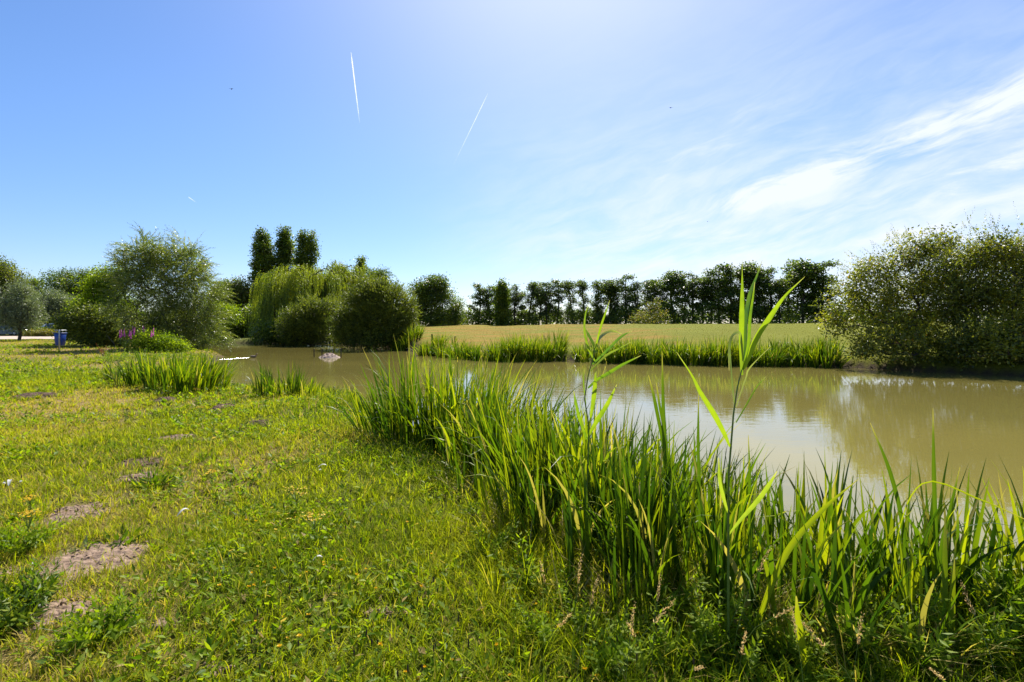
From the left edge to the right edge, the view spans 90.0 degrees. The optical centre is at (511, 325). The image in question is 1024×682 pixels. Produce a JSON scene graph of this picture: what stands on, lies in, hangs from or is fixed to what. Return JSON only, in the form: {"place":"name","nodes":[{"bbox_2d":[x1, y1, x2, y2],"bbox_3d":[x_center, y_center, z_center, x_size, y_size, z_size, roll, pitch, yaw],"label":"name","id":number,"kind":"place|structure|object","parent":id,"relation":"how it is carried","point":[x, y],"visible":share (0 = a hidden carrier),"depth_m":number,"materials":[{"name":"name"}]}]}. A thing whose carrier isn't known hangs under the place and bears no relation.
{"place":"outdoors","nodes":[
{"label":"outdoors","id":0,"kind":"place"},
{"bbox_2d":[0,321,1023,681],"bbox_3d":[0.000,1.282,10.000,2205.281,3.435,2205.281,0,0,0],"label":"ground","id":1,"kind":"structure","parent":0,"point":[488,333],"depth_m":4.87,"materials":[{"name":"plant"}]},
{"bbox_2d":[0,255,32,334],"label":"broadleaf tree","id":2,"kind":"object","parent":1,"relation":"on","point":[6,272],"visible":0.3,"depth_m":73.69,"materials":[{"name":"green plant"}]},
{"bbox_2d":[0,277,50,340],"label":"willow tree","id":3,"kind":"object","parent":1,"relation":"on","point":[21,311],"visible":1,"depth_m":55.49,"materials":[{"name":"green plant"}]},
{"bbox_2d":[0,576,50,637],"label":"leafy weed","id":4,"kind":"object","parent":1,"relation":"on","point":[22,615],"visible":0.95,"depth_m":2.80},
{"bbox_2d":[0,509,72,555],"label":"leafy weed","id":5,"kind":"object","parent":1,"relation":"on","point":[7,539],"visible":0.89,"depth_m":3.81,"materials":[{"name":"green plant"}]},
{"bbox_2d":[0,552,83,611],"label":"leafy weed","id":6,"kind":"object","parent":1,"relation":"on","point":[51,584],"visible":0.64,"depth_m":3.03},
{"bbox_2d":[11,596,96,636],"bbox_3d":[-2.677,1.675,2.980,0.473,0.071,0.462,0,0,37],"label":"soil patch","id":7,"kind":"object","parent":1,"relation":"on","point":[56,609],"visible":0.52,"depth_m":2.97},
{"bbox_2d":[30,285,77,322],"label":"silver shrub","id":8,"kind":"object","parent":1,"relation":"on","point":[56,301],"visible":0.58,"depth_m":77.04,"materials":[{"name":"green plant"}]},
{"bbox_2d":[32,266,95,303],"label":"broadleaf tree","id":9,"kind":"object","parent":1,"relation":"on","point":[61,281],"visible":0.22,"depth_m":90.50,"materials":[{"name":"green plant"}]},
{"bbox_2d":[40,502,111,524],"bbox_3d":[-3.887,1.669,4.548,0.573,0.068,0.597,0,0,42],"label":"soil patch","id":10,"kind":"object","parent":1,"relation":"on","point":[71,510],"visible":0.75,"depth_m":4.54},
{"bbox_2d":[25,536,149,586],"bbox_3d":[-3.040,1.694,3.701,0.813,0.075,0.807,0,0,28],"label":"soil patch","id":11,"kind":"object","parent":1,"relation":"on","point":[91,554],"visible":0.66,"depth_m":3.69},
{"bbox_2d":[32,586,155,652],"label":"nettle weed","id":12,"kind":"object","parent":1,"relation":"on","point":[84,632],"visible":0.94,"depth_m":2.68,"materials":[{"name":"green plant"}]},
{"bbox_2d":[44,300,143,346],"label":"dark shrub","id":13,"kind":"object","parent":1,"relation":"on","point":[83,325],"visible":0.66,"depth_m":39.68,"materials":[{"name":"green plant"}]},
{"bbox_2d":[60,261,147,314],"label":"hazel bush","id":14,"kind":"object","parent":1,"relation":"on","point":[91,294],"visible":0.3,"depth_m":43.11,"materials":[{"name":"green plant"}]},
{"bbox_2d":[102,353,196,386],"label":"iris clump","id":15,"kind":"object","parent":1,"relation":"on","point":[129,378],"visible":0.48,"depth_m":14.05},
{"bbox_2d":[129,463,183,489],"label":"rosette weed","id":16,"kind":"object","parent":1,"relation":"on","point":[154,478],"visible":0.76,"depth_m":5.32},
{"bbox_2d":[127,324,194,352],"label":"hazel bush","id":17,"kind":"object","parent":1,"relation":"on","point":[161,342],"visible":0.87,"depth_m":31.66,"materials":[{"name":"green plant"}]},
{"bbox_2d":[89,221,242,353],"bbox_3d":[-24.924,-2.361,37.338,10.273,10.174,7.282,0,0,0],"label":"willow tree","id":18,"kind":"object","parent":1,"relation":"on","point":[156,269],"visible":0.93,"depth_m":36.25,"materials":[{"name":"green plant"}]},
{"bbox_2d":[132,347,236,392],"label":"iris clump","id":19,"kind":"object","parent":1,"relation":"on","point":[148,379],"visible":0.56,"depth_m":13.29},
{"bbox_2d":[160,349,245,393],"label":"iris clump","id":20,"kind":"object","parent":1,"relation":"on","point":[182,378],"visible":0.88,"depth_m":12.77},
{"bbox_2d":[205,274,253,311],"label":"maple tree","id":21,"kind":"object","parent":1,"relation":"on","point":[241,290],"visible":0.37,"depth_m":76.82,"materials":[{"name":"green plant"}]},
{"bbox_2d":[201,299,262,337],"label":"dark shrub","id":22,"kind":"object","parent":1,"relation":"on","point":[237,331],"visible":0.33,"depth_m":66.32,"materials":[{"name":"green plant"}]},
{"bbox_2d":[244,225,277,315],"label":"poplar tree","id":23,"kind":"object","parent":1,"relation":"on","point":[262,251],"visible":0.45,"depth_m":79.07,"materials":[{"name":"green plant"}]},
{"bbox_2d":[244,317,303,344],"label":"round bush","id":24,"kind":"object","parent":1,"relation":"on","point":[263,333],"visible":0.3,"depth_m":57.50,"materials":[{"name":"green plant"}]},
{"bbox_2d":[248,359,310,396],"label":"iris clump","id":25,"kind":"object","parent":1,"relation":"on","point":[268,382],"visible":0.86,"depth_m":12.28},
{"bbox_2d":[268,224,296,313],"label":"poplar tree","id":26,"kind":"object","parent":1,"relation":"on","point":[284,245],"visible":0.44,"depth_m":80.31,"materials":[{"name":"green plant"}]},
{"bbox_2d":[244,263,352,339],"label":"weeping willow","id":27,"kind":"object","parent":1,"relation":"on","point":[284,291],"visible":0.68,"depth_m":61.26,"materials":[{"name":"green plant"}]},
{"bbox_2d":[289,227,322,291],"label":"poplar tree","id":28,"kind":"object","parent":1,"relation":"on","point":[307,245],"visible":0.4,"depth_m":79.53,"materials":[{"name":"green plant"}]},
{"bbox_2d":[270,289,347,345],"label":"round bush","id":29,"kind":"object","parent":1,"relation":"on","point":[304,323],"visible":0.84,"depth_m":53.64,"materials":[{"name":"green plant"}]},
{"bbox_2d":[315,259,369,305],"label":"weeping willow","id":30,"kind":"object","parent":1,"relation":"on","point":[351,276],"visible":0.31,"depth_m":65.75,"materials":[{"name":"green plant"}]},
{"bbox_2d":[315,367,424,442],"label":"iris clump","id":31,"kind":"object","parent":1,"relation":"on","point":[371,409],"visible":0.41,"depth_m":7.95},
{"bbox_2d":[320,267,422,350],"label":"round bush","id":32,"kind":"object","parent":1,"relation":"on","point":[375,314],"visible":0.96,"depth_m":45.66,"materials":[{"name":"green plant"}]},
{"bbox_2d":[344,338,496,455],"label":"iris clump","id":33,"kind":"object","parent":1,"relation":"on","point":[409,428],"visible":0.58,"depth_m":7.46,"materials":[{"name":"plant"}]},
{"bbox_2d":[408,273,458,326],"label":"oak tree","id":34,"kind":"object","parent":1,"relation":"on","point":[433,294],"visible":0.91,"depth_m":69.18,"materials":[{"name":"green plant"}]},
{"bbox_2d":[418,397,495,475],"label":"iris clump","id":35,"kind":"object","parent":1,"relation":"on","point":[448,444],"visible":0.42,"depth_m":5.94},
{"bbox_2d":[371,343,547,460],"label":"iris clump","id":36,"kind":"object","parent":1,"relation":"on","point":[453,392],"visible":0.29,"depth_m":7.35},
{"bbox_2d":[434,438,511,504],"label":"iris clump","id":37,"kind":"object","parent":1,"relation":"on","point":[458,476],"visible":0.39,"depth_m":5.03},
{"bbox_2d":[419,376,535,478],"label":"iris clump","id":38,"kind":"object","parent":1,"relation":"on","point":[480,424],"visible":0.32,"depth_m":5.77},
{"bbox_2d":[469,510,520,556],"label":"leafy weed","id":39,"kind":"object","parent":1,"relation":"on","point":[503,539],"visible":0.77,"depth_m":3.65,"materials":[{"name":"green plant"}]},
{"bbox_2d":[490,277,512,325],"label":"poplar tree","id":40,"kind":"object","parent":1,"relation":"on","point":[502,304],"visible":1,"depth_m":77.48,"materials":[{"name":"green plant"}]},
{"bbox_2d":[0,338,1023,681],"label":"grass","id":41,"kind":"structure","parent":1,"relation":"on","point":[116,436],"depth_m":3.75,"materials":[{"name":"plant"}]},
{"bbox_2d":[467,436,565,536],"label":"iris clump","id":42,"kind":"object","parent":1,"relation":"on","point":[521,494],"visible":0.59,"depth_m":4.15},
{"bbox_2d":[487,530,548,598],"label":"leafy weed","id":43,"kind":"object","parent":1,"relation":"on","point":[520,571],"visible":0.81,"depth_m":3.16,"materials":[{"name":"green plant"}]},
{"bbox_2d":[494,330,542,360],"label":"iris clump","id":44,"kind":"object","parent":1,"relation":"on","point":[519,356],"visible":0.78,"depth_m":30.71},
{"bbox_2d":[441,354,597,438],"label":"iris clump","id":45,"kind":"object","parent":1,"relation":"on","point":[527,399],"visible":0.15,"depth_m":7.39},
{"bbox_2d":[445,380,621,514],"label":"iris clump","id":46,"kind":"object","parent":1,"relation":"on","point":[519,452],"visible":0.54,"depth_m":4.49,"materials":[{"name":"plant"}]},
{"bbox_2d":[510,592,561,650],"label":"leafy weed","id":47,"kind":"object","parent":1,"relation":"on","point":[546,633],"visible":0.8,"depth_m":2.71,"materials":[{"name":"green plant"}]},
{"bbox_2d":[522,332,561,360],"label":"iris clump","id":48,"kind":"object","parent":1,"relation":"on","point":[546,352],"visible":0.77,"depth_m":30.86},
{"bbox_2d":[465,388,671,469],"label":"iris clump","id":49,"kind":"object","parent":1,"relation":"on","point":[574,426],"visible":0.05,"depth_m":5.91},
{"bbox_2d":[461,414,685,562],"bbox_3d":[0.467,1.218,3.814,1.719,1.069,1.469,0,0,0],"label":"iris clump","id":50,"kind":"object","parent":1,"relation":"on","point":[529,492],"visible":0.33,"depth_m":3.80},
{"bbox_2d":[554,580,601,638],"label":"leafy weed","id":51,"kind":"object","parent":1,"relation":"on","point":[578,617],"visible":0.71,"depth_m":2.81,"materials":[{"name":"green plant"}]},
{"bbox_2d":[589,279,608,323],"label":"alder tree","id":52,"kind":"object","parent":1,"relation":"on","point":[598,307],"visible":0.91,"depth_m":77.77,"materials":[{"name":"green plant"}]},
{"bbox_2d":[484,385,715,517],"bbox_3d":[0.712,1.230,4.389,2.041,1.451,1.806,0,0,0],"label":"iris clump","id":53,"kind":"object","parent":1,"relation":"on","point":[576,457],"visible":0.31,"depth_m":4.36,"materials":[{"name":"plant"}]},
{"bbox_2d":[574,300,640,494],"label":"common reed","id":54,"kind":"object","parent":1,"relation":"on","point":[593,400],"visible":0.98,"depth_m":3.57,"materials":[{"name":"green plant"}]},
{"bbox_2d":[531,481,686,616],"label":"iris clump","id":55,"kind":"object","parent":1,"relation":"on","point":[570,548],"visible":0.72,"depth_m":2.99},
{"bbox_2d":[583,597,643,680],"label":"leafy weed","id":56,"kind":"object","parent":1,"relation":"on","point":[617,652],"visible":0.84,"depth_m":2.41,"materials":[{"name":"green plant"}]},
{"bbox_2d":[603,334,652,363],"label":"iris clump","id":57,"kind":"object","parent":1,"relation":"on","point":[633,349],"visible":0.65,"depth_m":29.01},
{"bbox_2d":[547,412,714,581],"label":"iris clump","id":58,"kind":"object","parent":1,"relation":"on","point":[586,539],"visible":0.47,"depth_m":3.52,"materials":[{"name":"plant"}]},
{"bbox_2d":[606,611,674,675],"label":"leafy weed","id":59,"kind":"object","parent":1,"relation":"on","point":[653,644],"visible":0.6,"depth_m":2.51,"materials":[{"name":"green plant"}]},
{"bbox_2d":[630,296,669,323],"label":"thorn thicket","id":60,"kind":"object","parent":1,"relation":"on","point":[647,314],"visible":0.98,"depth_m":65.71,"materials":[{"name":"green plant"}]},
{"bbox_2d":[630,331,675,363],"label":"iris clump","id":61,"kind":"object","parent":1,"relation":"on","point":[651,358],"visible":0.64,"depth_m":28.71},
{"bbox_2d":[540,424,766,606],"bbox_3d":[0.866,1.165,3.291,1.090,1.123,1.575,0,0,-30],"label":"iris clump","id":62,"kind":"object","parent":1,"relation":"on","point":[671,549],"visible":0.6,"depth_m":3.27,"materials":[{"name":"plant"}]},
{"bbox_2d":[553,403,760,545],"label":"iris clump","id":63,"kind":"object","parent":1,"relation":"on","point":[681,489],"visible":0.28,"depth_m":3.99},
{"bbox_2d":[441,298,875,325],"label":"undergrowth","id":64,"kind":"object","parent":1,"relation":"on","point":[533,319],"visible":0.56,"depth_m":73.54,"materials":[{"name":"green plant"}]},
{"bbox_2d":[657,269,688,313],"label":"alder tree","id":65,"kind":"object","parent":1,"relation":"on","point":[671,281],"visible":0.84,"depth_m":75.69,"materials":[{"name":"green plant"}]},
{"bbox_2d":[638,549,710,624],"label":"leafy weed","id":66,"kind":"object","parent":1,"relation":"on","point":[685,595],"visible":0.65,"depth_m":2.88,"materials":[{"name":"green plant"}]},
{"bbox_2d":[651,334,703,364],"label":"iris clump","id":67,"kind":"object","parent":1,"relation":"on","point":[672,356],"visible":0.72,"depth_m":28.05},
{"bbox_2d":[647,591,722,669],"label":"leafy weed","id":68,"kind":"object","parent":1,"relation":"on","point":[700,640],"visible":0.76,"depth_m":2.56,"materials":[{"name":"green plant"}]},
{"bbox_2d":[350,422,1023,681],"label":"dead straw","id":69,"kind":"object","parent":1,"relation":"on","point":[777,607],"visible":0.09,"depth_m":2.95,"materials":[{"name":"plant"}]},
{"bbox_2d":[582,438,792,624],"bbox_3d":[1.145,1.222,3.122,0.868,1.005,1.346,0,0,-30],"label":"iris clump","id":70,"kind":"object","parent":1,"relation":"on","point":[716,562],"visible":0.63,"depth_m":3.02,"materials":[{"name":"plant"}]},
{"bbox_2d":[673,271,708,323],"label":"alder tree","id":71,"kind":"object","parent":1,"relation":"on","point":[693,293],"visible":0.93,"depth_m":73.71,"materials":[{"name":"green plant"}]},
{"bbox_2d":[680,339,721,364],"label":"iris clump","id":72,"kind":"object","parent":1,"relation":"on","point":[697,354],"visible":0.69,"depth_m":27.74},
{"bbox_2d":[629,420,795,551],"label":"iris clump","id":73,"kind":"object","parent":1,"relation":"on","point":[708,474],"visible":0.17,"depth_m":4.06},
{"bbox_2d":[692,335,737,365],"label":"iris clump","id":74,"kind":"object","parent":1,"relation":"on","point":[721,361],"visible":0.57,"depth_m":27.38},
{"bbox_2d":[683,574,751,660],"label":"serrated weed","id":75,"kind":"object","parent":1,"relation":"on","point":[718,617],"visible":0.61,"depth_m":2.62,"materials":[{"name":"green plant"}]},
{"bbox_2d":[701,262,738,323],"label":"alder tree","id":76,"kind":"object","parent":1,"relation":"on","point":[717,278],"visible":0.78,"depth_m":71.80,"materials":[{"name":"green plant"}]},
{"bbox_2d":[639,448,813,554],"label":"iris clump","id":77,"kind":"object","parent":1,"relation":"on","point":[745,491],"visible":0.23,"depth_m":3.90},
{"bbox_2d":[690,611,767,680],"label":"leafy weed","id":78,"kind":"object","parent":1,"relation":"on","point":[752,657],"visible":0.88,"depth_m":2.51,"materials":[{"name":"green plant"}]},
{"bbox_2d":[717,263,740,323],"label":"alder tree","id":79,"kind":"object","parent":1,"relation":"on","point":[728,276],"visible":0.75,"depth_m":71.51,"materials":[{"name":"green plant"}]},
{"bbox_2d":[677,262,802,651],"bbox_3d":[1.054,0.697,2.536,0.630,2.089,0.313,0,0,-7],"label":"common reed","id":80,"kind":"object","parent":1,"relation":"on","point":[745,352],"visible":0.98,"depth_m":2.57,"materials":[{"name":"green plant"}]},
{"bbox_2d":[687,457,833,579],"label":"iris clump","id":81,"kind":"object","parent":1,"relation":"on","point":[770,520],"visible":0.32,"depth_m":3.47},
{"bbox_2d":[751,265,778,309],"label":"alder tree","id":82,"kind":"object","parent":1,"relation":"on","point":[765,279],"visible":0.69,"depth_m":69.96,"materials":[{"name":"green plant"}]},
{"bbox_2d":[719,585,819,665],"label":"leafy weed","id":83,"kind":"object","parent":1,"relation":"on","point":[749,626],"visible":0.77,"depth_m":2.63,"materials":[{"name":"green plant"}]},
{"bbox_2d":[752,335,794,366],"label":"iris clump","id":84,"kind":"object","parent":1,"relation":"on","point":[767,361],"visible":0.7,"depth_m":26.92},
{"bbox_2d":[766,276,792,322],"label":"alder tree","id":85,"kind":"object","parent":1,"relation":"on","point":[780,288],"visible":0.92,"depth_m":67.91,"materials":[{"name":"green plant"}]},
{"bbox_2d":[705,494,885,633],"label":"iris clump","id":86,"kind":"object","parent":1,"relation":"on","point":[805,579],"visible":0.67,"depth_m":2.84,"materials":[{"name":"plant"}]},
{"bbox_2d":[782,258,823,322],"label":"alder tree","id":87,"kind":"object","parent":1,"relation":"on","point":[799,272],"visible":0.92,"depth_m":67.54,"materials":[{"name":"green plant"}]},
{"bbox_2d":[780,604,829,670],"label":"leafy weed","id":88,"kind":"object","parent":1,"relation":"on","point":[822,651],"visible":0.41,"depth_m":2.50,"materials":[{"name":"green plant"}]},
{"bbox_2d":[754,479,857,629],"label":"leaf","id":89,"kind":"object","parent":1,"relation":"on","point":[793,542],"visible":0.84,"depth_m":2.71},
{"bbox_2d":[780,336,831,366],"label":"iris clump","id":90,"kind":"object","parent":1,"relation":"on","point":[798,362],"visible":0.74,"depth_m":26.81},
{"bbox_2d":[710,447,915,598],"bbox_3d":[2.055,1.337,3.273,1.457,1.054,1.051,0,0,-17],"label":"iris clump","id":91,"kind":"object","parent":1,"relation":"on","point":[827,513],"visible":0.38,"depth_m":3.14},
{"bbox_2d":[806,258,844,322],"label":"alder tree","id":92,"kind":"object","parent":1,"relation":"on","point":[825,277],"visible":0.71,"depth_m":66.61,"materials":[{"name":"green plant"}]},
{"bbox_2d":[800,330,854,367],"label":"iris clump","id":93,"kind":"object","parent":1,"relation":"on","point":[836,354],"visible":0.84,"depth_m":26.23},
{"bbox_2d":[794,501,924,661],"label":"iris clump","id":94,"kind":"object","parent":1,"relation":"on","point":[867,586],"visible":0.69,"depth_m":2.63,"materials":[{"name":"plant"}]},
{"bbox_2d":[816,586,905,664],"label":"leafy weed","id":95,"kind":"object","parent":1,"relation":"on","point":[870,629],"visible":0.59,"depth_m":2.52,"materials":[{"name":"green plant"}]},
{"bbox_2d":[746,447,1021,617],"bbox_3d":[2.195,1.339,3.386,1.498,0.969,1.317,0,0,0],"label":"iris clump","id":96,"kind":"object","parent":1,"relation":"on","point":[870,539],"visible":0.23,"depth_m":3.15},
{"bbox_2d":[870,423,908,585],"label":"lone iris","id":97,"kind":"object","parent":1,"relation":"on","point":[897,499],"visible":0.66,"depth_m":2.90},
{"bbox_2d":[855,564,949,642],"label":"leafy weed","id":98,"kind":"object","parent":1,"relation":"on","point":[867,601],"visible":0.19,"depth_m":2.75,"materials":[{"name":"green plant"}]},
{"bbox_2d":[807,222,1019,368],"bbox_3d":[19.597,-1.542,25.275,9.518,7.308,6.515,0,0,0],"label":"sallow bush","id":99,"kind":"object","parent":1,"relation":"on","point":[888,300],"visible":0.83,"depth_m":25.30,"materials":[{"name":"green plant"}]},
{"bbox_2d":[881,598,959,681],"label":"serrated weed","id":100,"kind":"object","parent":1,"relation":"on","point":[920,643],"visible":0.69,"depth_m":2.45,"materials":[{"name":"green plant"}]},
{"bbox_2d":[869,505,987,671],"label":"iris clump","id":101,"kind":"object","parent":1,"relation":"on","point":[905,588],"visible":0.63,"depth_m":2.67,"materials":[{"name":"plant"}]},
{"bbox_2d":[843,453,1023,620],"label":"iris clump","id":102,"kind":"object","parent":1,"relation":"on","point":[975,553],"visible":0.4,"depth_m":2.95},
{"bbox_2d":[932,415,937,597],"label":"lone iris","id":103,"kind":"object","parent":1,"relation":"on","point":[935,521],"visible":0.71,"depth_m":2.90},
{"bbox_2d":[885,460,1023,616],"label":"iris clump","id":104,"kind":"object","parent":1,"relation":"on","point":[959,542],"visible":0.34,"depth_m":2.92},
{"bbox_2d":[903,479,1023,597],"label":"iris clump","id":105,"kind":"object","parent":1,"relation":"on","point":[991,546],"visible":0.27,"depth_m":3.04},
{"bbox_2d":[907,201,1023,370],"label":"sallow bush","id":106,"kind":"object","parent":1,"relation":"on","point":[989,291],"visible":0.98,"depth_m":23.45,"materials":[{"name":"green plant"}]},
{"bbox_2d":[913,460,1023,596],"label":"iris clump","id":107,"kind":"object","parent":1,"relation":"on","point":[1018,558],"visible":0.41,"depth_m":2.96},
{"bbox_2d":[915,574,1023,677],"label":"serrated weed","id":108,"kind":"object","parent":1,"relation":"on","point":[991,636],"visible":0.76,"depth_m":2.51,"materials":[{"name":"green plant"}]},
{"bbox_2d":[938,504,1014,643],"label":"iris clump","id":109,"kind":"object","parent":1,"relation":"on","point":[1009,579],"visible":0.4,"depth_m":2.78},
{"bbox_2d":[966,560,1023,654],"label":"serrated weed","id":110,"kind":"object","parent":1,"relation":"on","point":[1020,608],"visible":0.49,"depth_m":2.73,"materials":[{"name":"green plant"}]},
{"bbox_2d":[0,0,1023,324],"label":"sky","id":111,"kind":"structure","parent":0,"point":[481,142],"materials":[{"name":"blue"}]},
{"bbox_2d":[205,343,1023,568],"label":"water","id":112,"kind":"structure","parent":0,"point":[794,411],"depth_m":12.92,"materials":[{"name":"liquid"}]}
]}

